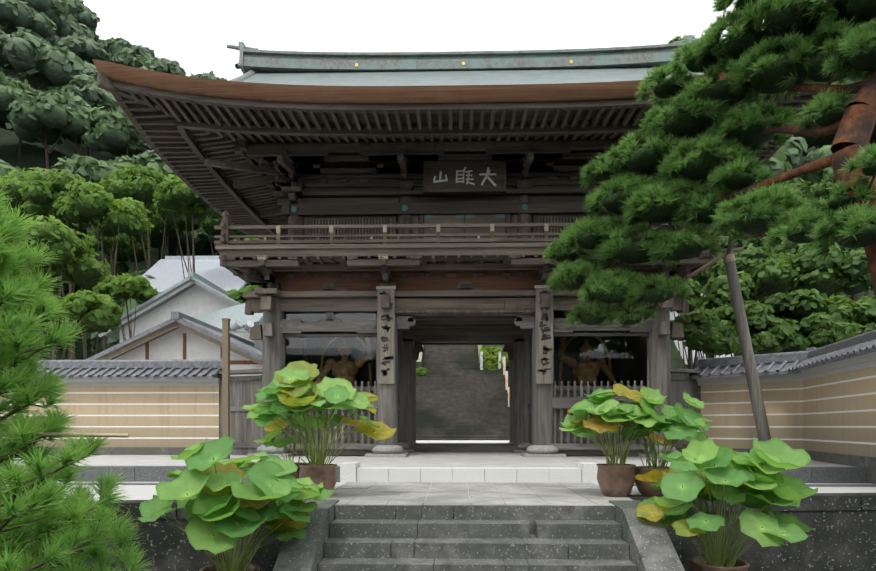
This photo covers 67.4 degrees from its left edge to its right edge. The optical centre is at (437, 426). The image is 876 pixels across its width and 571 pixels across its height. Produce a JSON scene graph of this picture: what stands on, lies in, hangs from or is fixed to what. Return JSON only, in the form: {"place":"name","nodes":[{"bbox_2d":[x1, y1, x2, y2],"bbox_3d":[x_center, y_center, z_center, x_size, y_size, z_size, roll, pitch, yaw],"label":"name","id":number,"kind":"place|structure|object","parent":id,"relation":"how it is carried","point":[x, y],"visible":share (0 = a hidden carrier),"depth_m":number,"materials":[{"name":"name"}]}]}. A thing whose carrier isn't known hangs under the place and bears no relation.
{"place":"outdoors","nodes":[
{"label":"outdoors","id":0,"kind":"place"},
{"bbox_2d":[0,187,155,570],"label":"pine","id":1,"kind":"object","parent":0,"point":[63,539],"depth_m":3.54,"materials":[{"name":"green plant"}]},
{"bbox_2d":[0,68,875,375],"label":"hill","id":2,"kind":"structure","parent":0,"point":[32,154],"depth_m":95.67,"materials":[{"name":"green plant"}]},
{"bbox_2d":[0,164,265,359],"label":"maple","id":3,"kind":"object","parent":2,"relation":"on","point":[104,301],"depth_m":39.45,"materials":[{"name":"green plant"}]},
{"bbox_2d":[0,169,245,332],"bbox_3d":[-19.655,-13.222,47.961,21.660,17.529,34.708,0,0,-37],"label":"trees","id":4,"kind":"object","parent":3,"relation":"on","point":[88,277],"visible":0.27,"depth_m":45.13,"materials":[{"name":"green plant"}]},
{"bbox_2d":[95,39,226,79],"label":"hill trees","id":5,"kind":"object","parent":2,"relation":"on","point":[151,52],"depth_m":179.88,"materials":[{"name":"green plant"}]},
{"bbox_2d":[0,0,788,111],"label":"hill trees","id":6,"kind":"object","parent":2,"relation":"on","point":[148,62],"visible":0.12,"depth_m":119.76,"materials":[{"name":"green plant"}]},
{"bbox_2d":[0,46,856,359],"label":"tree trunks","id":7,"kind":"object","parent":2,"relation":"on","point":[90,150],"depth_m":86.47,"materials":[{"name":"brown plant"}]},
{"bbox_2d":[0,27,875,356],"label":"hill trees","id":8,"kind":"object","parent":2,"relation":"on","point":[112,141],"visible":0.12,"depth_m":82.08,"materials":[{"name":"green plant"}]},
{"bbox_2d":[0,0,875,111],"bbox_3d":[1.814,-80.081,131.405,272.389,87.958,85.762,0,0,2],"label":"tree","id":9,"kind":"object","parent":2,"relation":"on","point":[54,72],"visible":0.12,"depth_m":116.93,"materials":[{"name":"green plant"}]},
{"bbox_2d":[479,346,501,369],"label":"tree","id":10,"kind":"object","parent":2,"relation":"on","point":[491,363],"depth_m":41.77,"materials":[{"name":"green plant"}]},
{"bbox_2d":[413,36,695,376],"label":"trees","id":11,"kind":"object","parent":2,"relation":"on","point":[422,371],"visible":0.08,"depth_m":40.47,"materials":[{"name":"green plant"}]},
{"bbox_2d":[2,480,875,570],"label":"terrace","id":12,"kind":"structure","parent":0,"point":[842,534],"depth_m":8.97,"materials":[{"name":"stone paving slabs"}]},
{"bbox_2d":[222,318,253,458],"bbox_3d":[-4.366,-0.702,14.364,0.714,3.325,0.253,0,0,2],"label":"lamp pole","id":13,"kind":"object","parent":12,"relation":"on","point":[235,326],"visible":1,"depth_m":14.35,"materials":[{"name":"brown wood"},{"name":"white glass"}]},
{"bbox_2d":[2,452,854,479],"bbox_3d":[0.743,0.861,19.680,28.000,0.296,15.980,0,0,2],"label":"podium","id":14,"kind":"object","parent":12,"relation":"on","point":[463,459],"visible":0.11,"depth_m":13.79,"materials":[{"name":"stone"}]},
{"bbox_2d":[218,368,701,454],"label":"wing fences","id":15,"kind":"object","parent":14,"relation":"on","point":[245,431],"visible":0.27,"depth_m":16.25,"materials":[{"name":"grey wood"}]},
{"bbox_2d":[214,210,721,457],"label":"gate","id":16,"kind":"structure","parent":14,"relation":"on","point":[310,299],"depth_m":15.54,"materials":[{"name":"brown wood"}]},
{"bbox_2d":[97,73,834,243],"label":"roof eaves","id":17,"kind":"structure","parent":16,"relation":"on","point":[248,162],"depth_m":15.40,"materials":[{"name":"brown wood"}]},
{"bbox_2d":[92,35,831,141],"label":"gate roof","id":18,"kind":"structure","parent":17,"relation":"on","point":[469,76],"depth_m":17.12,"materials":[{"name":"green metal"}]},
{"bbox_2d":[316,332,616,385],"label":"guardian statues","id":19,"kind":"object","parent":16,"relation":"attached to","point":[350,366],"depth_m":16.81,"materials":[{"name":"brown wood"}]},
{"bbox_2d":[0,330,875,483],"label":"plaster walls","id":20,"kind":"structure","parent":12,"relation":"on","point":[820,404],"depth_m":15.99,"materials":[{"name":"beige paint"}]},
{"bbox_2d":[7,462,875,512],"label":"paving","id":21,"kind":"structure","parent":12,"relation":"on","point":[562,486],"depth_m":11.12,"materials":[{"name":"stone"}]},
{"bbox_2d":[416,345,508,442],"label":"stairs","id":22,"kind":"structure","parent":12,"relation":"on","point":[462,395],"depth_m":36.91,"materials":[{"name":"grey stone"}]},
{"bbox_2d":[85,256,869,375],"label":"buildings","id":23,"kind":"structure","parent":12,"relation":"on","point":[179,317],"depth_m":33.23,"materials":[{"name":"white paint"}]},
{"bbox_2d":[716,247,770,440],"bbox_3d":[6.910,-1.542,14.857,1.396,5.054,0.266,0,0,12],"label":"support pole","id":24,"kind":"object","parent":12,"relation":"on","point":[757,401],"visible":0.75,"depth_m":14.76,"materials":[{"name":"grey wood"}]},
{"bbox_2d":[83,0,825,79],"label":"sky","id":25,"kind":"structure","parent":0,"point":[196,34],"materials":[{"name":"white"}]},
{"bbox_2d":[540,0,875,329],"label":"pine","id":26,"kind":"object","parent":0,"point":[725,118],"depth_m":10.65,"materials":[{"name":"green plant"}]},
{"bbox_2d":[670,168,875,374],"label":"trees","id":27,"kind":"object","parent":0,"point":[715,331],"depth_m":21.32,"materials":[{"name":"green plant"}]},
{"bbox_2d":[670,173,875,355],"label":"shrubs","id":28,"kind":"object","parent":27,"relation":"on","point":[768,283],"visible":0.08,"depth_m":22.66,"materials":[{"name":"green plant"}]},
{"label":"ground","id":29,"kind":"structure","parent":0,"visible":0},
{"bbox_2d":[161,377,783,570],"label":"lotus stalks","id":30,"kind":"object","parent":29,"relation":"on","point":[615,478],"visible":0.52,"depth_m":8.76,"materials":[{"name":"green plant"}]},
{"bbox_2d":[138,360,817,553],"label":"lotus leaves","id":31,"kind":"object","parent":30,"relation":"attached to","point":[230,499],"visible":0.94,"depth_m":7.05,"materials":[{"name":"green plant"}]},
{"bbox_2d":[273,500,684,570],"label":"stairs","id":32,"kind":"structure","parent":29,"relation":"on","point":[620,535],"depth_m":7.36,"materials":[{"name":"stone"}]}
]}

